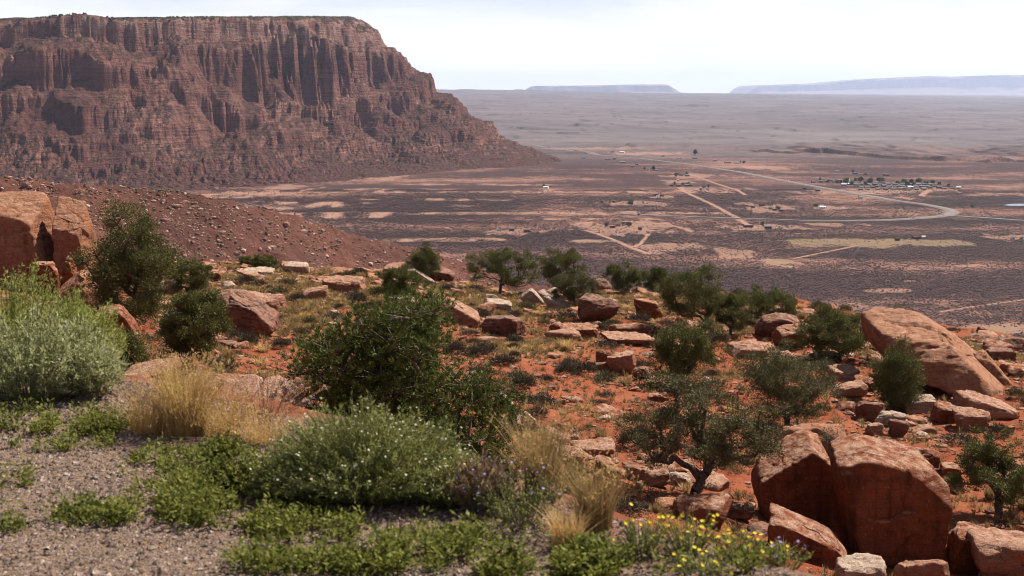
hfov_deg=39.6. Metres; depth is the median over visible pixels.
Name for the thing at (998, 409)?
boulder
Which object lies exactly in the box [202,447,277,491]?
weed
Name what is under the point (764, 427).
shrub
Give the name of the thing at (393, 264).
boulder
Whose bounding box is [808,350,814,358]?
rock
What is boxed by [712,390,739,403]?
shrub
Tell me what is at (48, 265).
boulder
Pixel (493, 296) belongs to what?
rock
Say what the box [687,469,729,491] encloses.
flat rock
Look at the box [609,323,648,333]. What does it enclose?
boulder
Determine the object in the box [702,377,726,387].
shrub
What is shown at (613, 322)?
shrub
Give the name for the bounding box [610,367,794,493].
juniper tree
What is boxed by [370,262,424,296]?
juniper tree
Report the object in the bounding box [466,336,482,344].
shrub
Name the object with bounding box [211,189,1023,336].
sagebrush
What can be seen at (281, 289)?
shrub
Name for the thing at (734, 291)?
shrub
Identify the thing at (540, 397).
shrub
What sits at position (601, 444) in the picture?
boulder
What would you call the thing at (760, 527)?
boulder
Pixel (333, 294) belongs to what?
bunchgrass
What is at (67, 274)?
boulder
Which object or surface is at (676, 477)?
boulder
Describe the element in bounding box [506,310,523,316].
shrub
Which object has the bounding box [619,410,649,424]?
shrub
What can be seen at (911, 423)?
flat rock
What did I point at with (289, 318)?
bunchgrass
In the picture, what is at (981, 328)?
rock
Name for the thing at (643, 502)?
rock
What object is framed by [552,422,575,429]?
flat rock
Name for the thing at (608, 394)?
shrub
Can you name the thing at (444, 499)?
grey green shrub
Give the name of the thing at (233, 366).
shrub
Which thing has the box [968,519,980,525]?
flat rock
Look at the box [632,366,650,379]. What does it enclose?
boulder
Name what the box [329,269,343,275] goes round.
rock
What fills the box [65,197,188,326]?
juniper tree
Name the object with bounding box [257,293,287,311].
boulder
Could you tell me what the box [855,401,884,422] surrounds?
boulder
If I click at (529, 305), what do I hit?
shrub
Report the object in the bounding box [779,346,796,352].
shrub
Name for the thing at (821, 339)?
juniper tree
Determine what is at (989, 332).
flat rock
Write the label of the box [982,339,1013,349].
rock
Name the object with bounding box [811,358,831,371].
shrub
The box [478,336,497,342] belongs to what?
rock
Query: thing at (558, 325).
boulder
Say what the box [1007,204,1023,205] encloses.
water
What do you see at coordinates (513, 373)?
shrub
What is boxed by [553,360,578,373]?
shrub
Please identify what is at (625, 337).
boulder
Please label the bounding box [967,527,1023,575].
boulder
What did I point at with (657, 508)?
bunchgrass
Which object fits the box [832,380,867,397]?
boulder
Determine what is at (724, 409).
stones
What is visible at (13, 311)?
green shrub
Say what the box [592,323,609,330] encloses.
shrub
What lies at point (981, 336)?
boulder
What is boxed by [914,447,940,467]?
boulder
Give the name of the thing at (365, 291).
bunchgrass
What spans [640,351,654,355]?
rock
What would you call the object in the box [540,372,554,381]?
shrub
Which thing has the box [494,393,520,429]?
boulder
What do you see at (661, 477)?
boulder
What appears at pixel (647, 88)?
hills
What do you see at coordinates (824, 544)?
boulder
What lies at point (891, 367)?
juniper tree
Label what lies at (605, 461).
boulder
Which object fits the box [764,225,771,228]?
house
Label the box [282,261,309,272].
boulder
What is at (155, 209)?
brush
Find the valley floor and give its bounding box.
[186,89,1023,337]
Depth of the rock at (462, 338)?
81.49 m
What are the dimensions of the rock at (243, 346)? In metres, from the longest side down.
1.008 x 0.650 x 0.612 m
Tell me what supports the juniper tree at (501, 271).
on the ground at (742, 477)
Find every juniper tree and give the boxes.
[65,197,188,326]
[154,284,236,362]
[166,257,214,292]
[263,278,544,480]
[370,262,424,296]
[404,240,442,275]
[464,248,542,293]
[539,247,588,289]
[550,268,600,302]
[598,260,647,291]
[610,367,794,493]
[635,267,669,291]
[649,316,733,387]
[652,260,728,335]
[711,289,756,335]
[725,285,799,325]
[730,337,841,426]
[792,302,878,362]
[863,335,928,411]
[941,424,1023,517]
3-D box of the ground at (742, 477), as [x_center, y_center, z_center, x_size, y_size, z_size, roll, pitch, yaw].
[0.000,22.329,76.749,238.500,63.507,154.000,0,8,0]
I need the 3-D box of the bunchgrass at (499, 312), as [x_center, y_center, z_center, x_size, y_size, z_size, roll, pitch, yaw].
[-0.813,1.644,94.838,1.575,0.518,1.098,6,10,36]
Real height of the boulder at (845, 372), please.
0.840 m
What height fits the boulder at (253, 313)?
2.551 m
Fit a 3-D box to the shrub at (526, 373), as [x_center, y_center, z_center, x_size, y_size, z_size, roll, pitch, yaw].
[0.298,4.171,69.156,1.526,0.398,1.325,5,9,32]
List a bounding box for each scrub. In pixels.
[0,12,354,46]
[0,262,1023,575]
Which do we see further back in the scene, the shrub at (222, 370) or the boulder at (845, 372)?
the boulder at (845, 372)
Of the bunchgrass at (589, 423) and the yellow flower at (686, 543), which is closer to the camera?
the yellow flower at (686, 543)
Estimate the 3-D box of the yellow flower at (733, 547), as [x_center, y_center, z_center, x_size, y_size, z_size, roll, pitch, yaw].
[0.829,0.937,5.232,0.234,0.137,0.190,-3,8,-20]
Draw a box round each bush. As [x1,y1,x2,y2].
[0,296,122,402]
[58,319,131,396]
[112,325,158,372]
[238,255,251,265]
[249,253,280,269]
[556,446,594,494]
[816,422,844,456]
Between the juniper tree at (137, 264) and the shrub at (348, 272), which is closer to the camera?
the juniper tree at (137, 264)
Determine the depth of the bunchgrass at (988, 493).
54.06 m
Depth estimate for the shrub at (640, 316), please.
94.41 m
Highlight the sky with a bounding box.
[0,0,1023,92]
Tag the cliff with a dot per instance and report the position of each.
(211, 104)
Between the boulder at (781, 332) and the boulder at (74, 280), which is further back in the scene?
the boulder at (781, 332)
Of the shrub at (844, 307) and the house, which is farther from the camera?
the house
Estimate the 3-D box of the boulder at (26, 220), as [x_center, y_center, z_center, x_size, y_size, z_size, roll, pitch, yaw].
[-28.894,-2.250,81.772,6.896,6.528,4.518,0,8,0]
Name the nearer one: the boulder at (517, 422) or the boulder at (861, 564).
the boulder at (861, 564)
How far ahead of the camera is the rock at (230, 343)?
69.36 m
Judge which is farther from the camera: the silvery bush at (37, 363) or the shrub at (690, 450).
the shrub at (690, 450)
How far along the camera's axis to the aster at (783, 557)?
5.16 m
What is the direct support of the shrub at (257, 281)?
on the ground at (742, 477)
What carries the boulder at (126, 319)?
on the ground at (742, 477)
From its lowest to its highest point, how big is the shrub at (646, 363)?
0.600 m
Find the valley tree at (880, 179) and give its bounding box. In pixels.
[876,177,885,181]
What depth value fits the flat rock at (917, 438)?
61.90 m
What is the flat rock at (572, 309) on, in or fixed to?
on the ground at (742, 477)
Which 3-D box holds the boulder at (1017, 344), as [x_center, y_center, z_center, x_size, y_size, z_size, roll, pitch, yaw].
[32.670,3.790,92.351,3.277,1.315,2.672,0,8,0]
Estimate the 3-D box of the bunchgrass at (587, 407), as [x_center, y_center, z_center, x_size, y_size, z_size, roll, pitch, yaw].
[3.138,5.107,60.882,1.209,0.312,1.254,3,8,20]
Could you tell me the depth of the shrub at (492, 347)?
75.88 m
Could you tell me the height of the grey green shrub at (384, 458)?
0.507 m
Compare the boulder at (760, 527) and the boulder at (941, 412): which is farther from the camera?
the boulder at (941, 412)
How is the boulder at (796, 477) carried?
on the ground at (742, 477)
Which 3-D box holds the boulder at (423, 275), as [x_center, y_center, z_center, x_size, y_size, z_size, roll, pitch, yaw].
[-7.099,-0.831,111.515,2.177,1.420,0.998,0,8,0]
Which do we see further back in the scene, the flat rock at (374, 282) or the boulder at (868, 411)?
the flat rock at (374, 282)
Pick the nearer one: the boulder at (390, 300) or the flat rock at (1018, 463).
the flat rock at (1018, 463)
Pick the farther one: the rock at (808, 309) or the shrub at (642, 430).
the rock at (808, 309)
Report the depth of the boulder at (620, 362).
75.74 m
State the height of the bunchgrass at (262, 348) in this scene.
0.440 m
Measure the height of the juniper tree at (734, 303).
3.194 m
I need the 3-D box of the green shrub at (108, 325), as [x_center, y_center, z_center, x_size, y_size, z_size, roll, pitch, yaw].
[-2.699,0.252,8.808,0.616,0.557,0.713,0,8,0]
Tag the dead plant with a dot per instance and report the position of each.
(480, 476)
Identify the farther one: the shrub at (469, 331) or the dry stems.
the shrub at (469, 331)
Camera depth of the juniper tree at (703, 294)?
87.81 m
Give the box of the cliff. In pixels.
[0,14,561,191]
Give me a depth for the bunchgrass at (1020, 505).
52.36 m
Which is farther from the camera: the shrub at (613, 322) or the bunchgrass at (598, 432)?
the shrub at (613, 322)
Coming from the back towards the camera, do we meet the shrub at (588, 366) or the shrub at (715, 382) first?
the shrub at (588, 366)
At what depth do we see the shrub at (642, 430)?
55.91 m
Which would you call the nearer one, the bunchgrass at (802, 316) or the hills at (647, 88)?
the bunchgrass at (802, 316)
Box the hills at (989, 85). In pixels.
[729,75,1023,94]
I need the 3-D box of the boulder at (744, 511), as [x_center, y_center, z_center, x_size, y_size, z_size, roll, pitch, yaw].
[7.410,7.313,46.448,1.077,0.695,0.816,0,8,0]
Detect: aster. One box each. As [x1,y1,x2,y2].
[473,461,568,527]
[770,536,813,569]
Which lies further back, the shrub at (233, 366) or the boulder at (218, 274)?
the boulder at (218, 274)
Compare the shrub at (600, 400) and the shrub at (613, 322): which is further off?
the shrub at (613, 322)
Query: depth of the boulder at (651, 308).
95.61 m
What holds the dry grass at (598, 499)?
on the ground at (742, 477)
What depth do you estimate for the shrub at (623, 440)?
54.50 m
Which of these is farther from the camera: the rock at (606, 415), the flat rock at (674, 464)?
the rock at (606, 415)
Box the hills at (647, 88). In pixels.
[525,84,680,92]
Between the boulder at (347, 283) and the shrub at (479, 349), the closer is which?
the shrub at (479, 349)
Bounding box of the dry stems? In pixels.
[210,361,324,419]
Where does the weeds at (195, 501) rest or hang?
on the ground at (742, 477)
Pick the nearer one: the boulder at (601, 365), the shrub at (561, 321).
the boulder at (601, 365)
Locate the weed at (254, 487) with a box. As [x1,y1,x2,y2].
[233,442,359,503]
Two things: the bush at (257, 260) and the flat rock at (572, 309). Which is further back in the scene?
the bush at (257, 260)
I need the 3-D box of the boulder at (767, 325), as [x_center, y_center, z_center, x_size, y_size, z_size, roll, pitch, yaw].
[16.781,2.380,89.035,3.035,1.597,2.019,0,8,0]
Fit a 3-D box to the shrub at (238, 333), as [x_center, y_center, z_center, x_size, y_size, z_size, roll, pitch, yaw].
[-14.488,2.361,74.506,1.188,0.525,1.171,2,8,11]
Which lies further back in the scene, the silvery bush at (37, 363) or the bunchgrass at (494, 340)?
the bunchgrass at (494, 340)
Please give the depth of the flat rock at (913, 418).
66.22 m
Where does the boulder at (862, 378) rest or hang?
on the ground at (742, 477)
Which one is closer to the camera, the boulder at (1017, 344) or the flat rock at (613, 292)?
the boulder at (1017, 344)
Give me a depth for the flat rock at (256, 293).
97.96 m
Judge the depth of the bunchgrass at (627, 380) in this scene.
70.48 m
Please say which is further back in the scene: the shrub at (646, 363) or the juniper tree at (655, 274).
the juniper tree at (655, 274)
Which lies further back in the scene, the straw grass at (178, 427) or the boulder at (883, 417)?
the boulder at (883, 417)
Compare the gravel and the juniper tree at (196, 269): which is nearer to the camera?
the gravel
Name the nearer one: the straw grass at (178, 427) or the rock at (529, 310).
the straw grass at (178, 427)
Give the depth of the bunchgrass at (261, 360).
61.46 m
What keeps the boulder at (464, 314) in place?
on the ground at (742, 477)
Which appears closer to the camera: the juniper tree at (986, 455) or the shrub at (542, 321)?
the juniper tree at (986, 455)
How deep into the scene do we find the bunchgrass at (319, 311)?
88.53 m
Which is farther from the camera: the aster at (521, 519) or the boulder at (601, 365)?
the boulder at (601, 365)
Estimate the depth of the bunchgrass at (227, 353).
61.27 m
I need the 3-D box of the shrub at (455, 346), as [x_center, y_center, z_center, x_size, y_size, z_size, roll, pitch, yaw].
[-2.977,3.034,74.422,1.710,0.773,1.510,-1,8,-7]
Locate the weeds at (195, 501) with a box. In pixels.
[0,396,778,575]
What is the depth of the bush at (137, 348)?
30.37 m
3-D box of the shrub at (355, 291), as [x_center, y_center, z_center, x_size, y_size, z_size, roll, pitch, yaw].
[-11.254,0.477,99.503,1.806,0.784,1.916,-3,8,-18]
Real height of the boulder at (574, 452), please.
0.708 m
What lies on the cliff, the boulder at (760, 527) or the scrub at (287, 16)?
the scrub at (287, 16)
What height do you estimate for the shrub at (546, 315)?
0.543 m
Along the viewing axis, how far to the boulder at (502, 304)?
97.01 m
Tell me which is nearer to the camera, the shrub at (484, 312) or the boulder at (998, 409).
the boulder at (998, 409)
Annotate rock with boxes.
[158,300,176,308]
[191,363,208,372]
[213,333,229,339]
[217,340,237,348]
[221,281,234,287]
[233,341,248,348]
[237,270,261,275]
[240,263,254,267]
[250,291,263,294]
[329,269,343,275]
[355,267,372,272]
[366,272,380,277]
[370,280,381,285]
[450,288,465,295]
[458,336,466,340]
[476,302,495,313]
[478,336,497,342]
[486,294,497,298]
[523,308,532,313]
[544,352,563,358]
[547,426,570,441]
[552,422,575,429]
[561,395,582,402]
[567,306,577,311]
[593,403,625,416]
[598,414,611,420]
[606,291,619,294]
[622,461,635,464]
[629,386,640,391]
[635,287,652,293]
[637,453,650,463]
[637,501,648,507]
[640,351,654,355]
[647,392,669,401]
[649,497,675,509]
[655,458,693,472]
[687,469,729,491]
[801,308,815,313]
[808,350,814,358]
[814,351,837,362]
[835,401,856,412]
[866,354,885,362]
[905,419,919,426]
[906,414,931,423]
[910,437,928,440]
[911,424,936,433]
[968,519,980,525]
[976,326,988,330]
[977,330,997,336]
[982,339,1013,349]
[999,364,1023,376]
[1001,332,1010,336]
[1012,460,1022,468]
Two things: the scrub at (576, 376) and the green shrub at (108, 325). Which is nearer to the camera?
the green shrub at (108, 325)
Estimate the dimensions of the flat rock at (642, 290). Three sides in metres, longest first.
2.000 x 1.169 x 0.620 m
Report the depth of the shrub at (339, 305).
91.36 m
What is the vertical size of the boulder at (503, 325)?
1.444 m
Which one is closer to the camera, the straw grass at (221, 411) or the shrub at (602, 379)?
the straw grass at (221, 411)
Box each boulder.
[0,191,54,291]
[32,261,59,300]
[51,196,98,287]
[56,270,98,319]
[60,256,76,286]
[96,304,153,358]
[125,357,179,380]
[163,278,181,293]
[185,371,223,391]
[208,270,221,280]
[215,289,278,336]
[223,373,262,396]
[243,266,274,273]
[254,375,309,408]
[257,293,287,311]
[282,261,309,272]
[302,285,327,299]
[322,275,365,292]
[382,262,409,273]
[388,297,415,308]
[407,268,434,282]
[426,266,454,281]
[443,296,479,327]
[482,315,525,335]
[483,298,511,311]
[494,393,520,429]
[519,411,536,428]
[521,288,543,304]
[538,289,568,307]
[544,328,581,340]
[548,322,598,330]
[550,445,584,462]
[570,437,615,455]
[574,328,597,339]
[577,293,619,321]
[589,278,612,290]
[594,362,613,371]
[595,455,621,478]
[596,349,610,362]
[600,331,654,344]
[606,350,635,372]
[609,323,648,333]
[625,464,648,480]
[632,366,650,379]
[634,298,662,319]
[644,468,669,486]
[669,471,690,487]
[671,493,731,527]
[726,501,755,520]
[727,340,774,358]
[737,306,749,326]
[747,521,768,536]
[751,428,841,542]
[755,312,803,336]
[767,503,847,568]
[771,323,808,347]
[779,423,845,452]
[827,363,859,381]
[829,433,952,566]
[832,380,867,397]
[835,553,886,575]
[852,375,874,391]
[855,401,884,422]
[860,308,1003,396]
[865,422,883,435]
[875,410,905,426]
[888,418,908,437]
[893,559,949,575]
[902,394,935,413]
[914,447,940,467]
[930,401,957,423]
[939,462,960,475]
[946,521,984,575]
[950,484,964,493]
[952,389,1019,419]
[952,406,990,430]
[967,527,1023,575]
[968,333,994,338]
[973,349,1012,385]
[984,347,1016,361]
[996,336,1023,351]
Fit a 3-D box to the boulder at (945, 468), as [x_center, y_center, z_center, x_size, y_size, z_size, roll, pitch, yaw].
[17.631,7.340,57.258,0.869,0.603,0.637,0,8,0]
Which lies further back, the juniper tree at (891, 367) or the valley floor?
the valley floor
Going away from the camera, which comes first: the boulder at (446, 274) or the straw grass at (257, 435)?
the straw grass at (257, 435)
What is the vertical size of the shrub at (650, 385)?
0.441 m
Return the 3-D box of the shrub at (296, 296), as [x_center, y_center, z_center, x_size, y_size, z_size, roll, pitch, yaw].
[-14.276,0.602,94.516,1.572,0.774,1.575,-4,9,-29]
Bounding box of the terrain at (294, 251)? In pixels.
[0,177,567,291]
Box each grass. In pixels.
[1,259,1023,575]
[68,372,200,434]
[92,347,265,437]
[156,364,211,433]
[162,403,327,445]
[165,382,291,438]
[469,398,624,501]
[521,494,600,548]
[530,444,657,531]
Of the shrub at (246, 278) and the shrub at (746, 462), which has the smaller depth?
the shrub at (746, 462)
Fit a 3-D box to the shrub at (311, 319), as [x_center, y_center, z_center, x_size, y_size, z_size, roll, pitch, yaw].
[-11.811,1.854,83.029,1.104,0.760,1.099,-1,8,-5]
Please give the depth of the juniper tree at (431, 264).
112.42 m
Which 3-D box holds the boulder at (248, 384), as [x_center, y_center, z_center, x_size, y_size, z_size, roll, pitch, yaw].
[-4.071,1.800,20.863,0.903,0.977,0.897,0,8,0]
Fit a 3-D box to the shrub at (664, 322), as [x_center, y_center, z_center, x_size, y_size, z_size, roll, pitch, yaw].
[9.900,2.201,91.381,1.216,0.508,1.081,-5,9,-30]
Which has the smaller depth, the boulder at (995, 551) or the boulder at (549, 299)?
the boulder at (995, 551)
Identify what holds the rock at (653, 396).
on the ground at (742, 477)
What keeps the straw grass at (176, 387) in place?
on the ground at (742, 477)
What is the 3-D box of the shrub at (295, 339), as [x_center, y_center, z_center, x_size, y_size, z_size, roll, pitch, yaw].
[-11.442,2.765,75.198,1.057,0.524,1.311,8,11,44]
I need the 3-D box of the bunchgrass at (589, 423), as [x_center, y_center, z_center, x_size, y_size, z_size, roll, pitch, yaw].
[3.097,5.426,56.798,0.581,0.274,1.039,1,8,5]
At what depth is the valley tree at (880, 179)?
3208.78 m
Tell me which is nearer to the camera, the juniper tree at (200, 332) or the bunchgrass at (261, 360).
the juniper tree at (200, 332)
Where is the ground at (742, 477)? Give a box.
[0,261,1023,575]
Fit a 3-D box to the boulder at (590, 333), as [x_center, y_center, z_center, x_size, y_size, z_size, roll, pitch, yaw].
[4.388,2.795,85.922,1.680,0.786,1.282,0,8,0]
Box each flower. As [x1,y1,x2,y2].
[613,502,674,556]
[651,507,725,556]
[667,545,737,575]
[707,524,772,558]
[747,542,789,564]
[766,536,800,555]
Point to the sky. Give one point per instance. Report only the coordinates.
(688, 46)
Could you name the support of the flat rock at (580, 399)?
on the ground at (742, 477)
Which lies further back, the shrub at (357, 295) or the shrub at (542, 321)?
the shrub at (357, 295)
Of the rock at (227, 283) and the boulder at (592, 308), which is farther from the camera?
the rock at (227, 283)
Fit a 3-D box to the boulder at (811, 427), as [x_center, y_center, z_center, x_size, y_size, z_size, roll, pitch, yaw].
[11.240,6.547,53.241,2.971,3.021,2.256,0,8,0]
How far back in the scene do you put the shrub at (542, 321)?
92.04 m
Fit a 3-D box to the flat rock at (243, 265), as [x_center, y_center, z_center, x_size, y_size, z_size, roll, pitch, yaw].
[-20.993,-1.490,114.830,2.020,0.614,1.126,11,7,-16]
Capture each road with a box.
[530,144,954,220]
[943,215,1023,220]
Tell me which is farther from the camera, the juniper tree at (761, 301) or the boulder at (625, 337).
the juniper tree at (761, 301)
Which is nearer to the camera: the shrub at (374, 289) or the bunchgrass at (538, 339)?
the bunchgrass at (538, 339)
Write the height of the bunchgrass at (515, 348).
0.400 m
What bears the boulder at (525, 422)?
on the ground at (742, 477)
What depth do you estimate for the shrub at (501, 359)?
72.40 m
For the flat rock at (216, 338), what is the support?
on the ground at (742, 477)
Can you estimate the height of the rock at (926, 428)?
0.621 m
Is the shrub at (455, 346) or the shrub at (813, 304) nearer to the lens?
the shrub at (455, 346)
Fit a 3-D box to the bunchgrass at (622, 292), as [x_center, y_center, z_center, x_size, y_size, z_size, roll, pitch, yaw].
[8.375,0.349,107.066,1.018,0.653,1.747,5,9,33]
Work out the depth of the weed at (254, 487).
5.90 m
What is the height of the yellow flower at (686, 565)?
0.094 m
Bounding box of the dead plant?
[435,446,521,510]
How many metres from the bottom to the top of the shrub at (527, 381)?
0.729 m
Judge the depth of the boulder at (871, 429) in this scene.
62.32 m
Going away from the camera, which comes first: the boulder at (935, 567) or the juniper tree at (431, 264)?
the boulder at (935, 567)
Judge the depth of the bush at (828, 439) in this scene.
50.59 m
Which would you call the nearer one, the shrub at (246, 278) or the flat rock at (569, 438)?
the flat rock at (569, 438)
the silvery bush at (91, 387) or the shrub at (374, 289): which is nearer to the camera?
the silvery bush at (91, 387)
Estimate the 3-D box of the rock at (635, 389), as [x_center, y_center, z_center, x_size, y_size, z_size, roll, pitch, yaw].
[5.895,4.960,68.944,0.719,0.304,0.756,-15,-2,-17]
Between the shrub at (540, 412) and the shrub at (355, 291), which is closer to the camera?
the shrub at (540, 412)
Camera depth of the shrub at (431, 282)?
109.08 m
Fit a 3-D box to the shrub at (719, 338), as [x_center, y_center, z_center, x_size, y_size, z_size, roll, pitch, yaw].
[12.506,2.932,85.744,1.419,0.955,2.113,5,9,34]
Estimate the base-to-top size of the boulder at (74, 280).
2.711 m
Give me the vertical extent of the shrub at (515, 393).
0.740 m
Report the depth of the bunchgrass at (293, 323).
80.96 m
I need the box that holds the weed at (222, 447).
[187,429,249,462]
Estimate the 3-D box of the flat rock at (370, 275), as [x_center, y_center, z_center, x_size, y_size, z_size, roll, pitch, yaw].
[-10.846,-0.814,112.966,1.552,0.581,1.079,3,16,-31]
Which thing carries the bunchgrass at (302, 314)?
on the ground at (742, 477)
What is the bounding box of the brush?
[4,176,523,284]
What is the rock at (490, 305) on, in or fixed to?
on the ground at (742, 477)
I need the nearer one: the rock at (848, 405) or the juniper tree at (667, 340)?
the rock at (848, 405)
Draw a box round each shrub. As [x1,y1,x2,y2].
[0,253,104,364]
[41,283,129,356]
[153,352,174,358]
[179,361,199,373]
[202,353,239,370]
[210,367,229,373]
[226,328,246,337]
[235,273,255,282]
[235,331,260,343]
[248,390,480,506]
[251,279,265,285]
[266,286,290,293]
[268,337,291,347]
[275,278,298,285]
[286,292,307,301]
[287,336,303,344]
[290,325,311,335]
[301,315,318,323]
[321,311,344,318]
[332,302,346,308]
[340,270,354,275]
[342,290,360,295]
[346,292,367,301]
[350,267,366,274]
[367,286,384,294]
[405,447,489,507]
[421,280,438,285]
[438,283,455,289]
[442,339,469,353]
[459,329,479,334]
[461,344,494,355]
[464,364,492,372]
[466,283,484,289]
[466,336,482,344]
[472,339,498,352]
[476,308,492,317]
[486,353,520,366]
[504,332,523,343]
[505,370,533,376]
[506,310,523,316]
[506,342,519,347]
[506,374,537,387]
[506,386,527,403]
[507,372,521,378]
[509,350,520,356]
[515,301,536,309]
[521,392,558,406]
[527,405,550,416]
[536,318,549,324]
[539,312,554,319]
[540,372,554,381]
[553,317,569,322]
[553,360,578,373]
[554,310,577,318]
[561,357,578,365]
[568,358,597,374]
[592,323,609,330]
[592,339,619,348]
[592,374,614,383]
[592,398,610,404]
[594,368,617,379]
[599,392,616,397]
[603,318,621,325]
[604,493,648,517]
[614,427,649,447]
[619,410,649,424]
[623,423,659,437]
[628,312,650,321]
[635,358,654,366]
[643,323,661,332]
[643,381,662,389]
[657,318,673,324]
[682,444,696,455]
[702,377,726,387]
[703,368,720,377]
[708,329,731,342]
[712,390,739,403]
[729,455,754,468]
[730,288,743,294]
[753,421,772,433]
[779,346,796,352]
[809,300,825,308]
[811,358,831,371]
[812,403,832,411]
[836,303,852,311]
[939,430,978,445]
[947,326,961,331]
[984,421,1012,436]
[1004,388,1023,396]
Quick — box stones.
[2,259,1023,575]
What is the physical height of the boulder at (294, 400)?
1.507 m
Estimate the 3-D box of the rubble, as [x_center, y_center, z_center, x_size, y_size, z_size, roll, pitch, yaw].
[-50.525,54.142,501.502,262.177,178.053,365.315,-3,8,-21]
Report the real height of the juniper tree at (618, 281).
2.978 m
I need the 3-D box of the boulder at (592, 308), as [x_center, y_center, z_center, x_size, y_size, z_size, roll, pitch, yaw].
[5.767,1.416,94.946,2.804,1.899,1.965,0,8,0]
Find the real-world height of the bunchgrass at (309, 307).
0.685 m
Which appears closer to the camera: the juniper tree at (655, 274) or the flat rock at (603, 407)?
the flat rock at (603, 407)
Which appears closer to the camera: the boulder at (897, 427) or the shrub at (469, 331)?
the boulder at (897, 427)
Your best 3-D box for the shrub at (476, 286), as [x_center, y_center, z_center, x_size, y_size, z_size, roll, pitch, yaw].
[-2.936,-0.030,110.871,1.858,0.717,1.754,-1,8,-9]
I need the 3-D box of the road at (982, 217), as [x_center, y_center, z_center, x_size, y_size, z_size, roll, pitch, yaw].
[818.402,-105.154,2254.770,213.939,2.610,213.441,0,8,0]
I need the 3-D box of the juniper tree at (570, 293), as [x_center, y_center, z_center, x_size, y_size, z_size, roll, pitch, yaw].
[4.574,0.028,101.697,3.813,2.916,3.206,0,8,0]
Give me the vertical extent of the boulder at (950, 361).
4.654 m
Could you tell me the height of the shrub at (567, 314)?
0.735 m
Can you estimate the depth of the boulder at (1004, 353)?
85.19 m
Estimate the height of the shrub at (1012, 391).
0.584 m
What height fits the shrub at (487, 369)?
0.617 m
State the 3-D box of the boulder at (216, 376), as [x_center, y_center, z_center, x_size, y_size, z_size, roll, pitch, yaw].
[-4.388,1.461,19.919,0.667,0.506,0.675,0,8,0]
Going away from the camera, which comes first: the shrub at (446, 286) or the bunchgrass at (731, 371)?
the bunchgrass at (731, 371)
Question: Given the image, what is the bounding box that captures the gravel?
[0,380,793,575]
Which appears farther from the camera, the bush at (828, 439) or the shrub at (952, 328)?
the shrub at (952, 328)
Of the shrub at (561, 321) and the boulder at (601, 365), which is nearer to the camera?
the boulder at (601, 365)
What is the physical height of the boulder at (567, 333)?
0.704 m
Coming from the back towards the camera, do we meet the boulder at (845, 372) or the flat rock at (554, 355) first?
the flat rock at (554, 355)
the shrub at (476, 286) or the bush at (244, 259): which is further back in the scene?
the bush at (244, 259)
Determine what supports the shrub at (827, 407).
on the ground at (742, 477)
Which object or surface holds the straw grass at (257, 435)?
on the ground at (742, 477)
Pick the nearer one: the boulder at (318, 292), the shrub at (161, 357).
the shrub at (161, 357)
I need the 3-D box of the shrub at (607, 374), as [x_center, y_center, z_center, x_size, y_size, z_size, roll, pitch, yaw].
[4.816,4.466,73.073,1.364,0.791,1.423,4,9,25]
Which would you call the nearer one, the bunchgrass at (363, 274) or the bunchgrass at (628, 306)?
the bunchgrass at (628, 306)
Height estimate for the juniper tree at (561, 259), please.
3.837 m
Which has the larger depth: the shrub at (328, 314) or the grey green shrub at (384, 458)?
the shrub at (328, 314)
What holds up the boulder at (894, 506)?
on the ground at (742, 477)
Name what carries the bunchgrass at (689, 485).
on the ground at (742, 477)
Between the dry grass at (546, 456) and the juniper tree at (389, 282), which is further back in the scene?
the juniper tree at (389, 282)
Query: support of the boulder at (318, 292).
on the ground at (742, 477)
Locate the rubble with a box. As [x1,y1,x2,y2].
[1,176,523,291]
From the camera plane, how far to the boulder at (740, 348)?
82.70 m
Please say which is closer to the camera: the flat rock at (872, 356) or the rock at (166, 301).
the flat rock at (872, 356)
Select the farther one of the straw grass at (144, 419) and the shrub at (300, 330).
the shrub at (300, 330)
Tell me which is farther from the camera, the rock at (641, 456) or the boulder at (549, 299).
the boulder at (549, 299)
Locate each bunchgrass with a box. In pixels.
[217,346,237,358]
[252,356,267,365]
[254,342,275,352]
[280,315,296,321]
[285,320,301,326]
[298,311,309,316]
[304,302,315,311]
[307,308,330,315]
[327,291,339,296]
[357,272,366,276]
[360,288,369,295]
[490,337,501,345]
[493,310,508,315]
[505,345,527,351]
[532,337,544,344]
[535,309,543,315]
[556,340,576,349]
[578,401,591,410]
[583,420,593,426]
[591,428,613,437]
[614,288,629,295]
[615,375,632,385]
[624,303,634,308]
[644,500,670,513]
[677,481,692,492]
[725,367,735,374]
[796,311,808,318]
[980,486,994,499]
[1016,497,1023,509]
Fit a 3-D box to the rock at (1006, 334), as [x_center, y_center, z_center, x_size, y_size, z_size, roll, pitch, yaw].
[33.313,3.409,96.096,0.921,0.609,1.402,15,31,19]
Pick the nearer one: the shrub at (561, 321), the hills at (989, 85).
the shrub at (561, 321)
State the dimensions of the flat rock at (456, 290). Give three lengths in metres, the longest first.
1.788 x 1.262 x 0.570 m
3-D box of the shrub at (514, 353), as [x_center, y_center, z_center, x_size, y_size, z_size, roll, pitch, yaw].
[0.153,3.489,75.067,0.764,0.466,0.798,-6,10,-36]

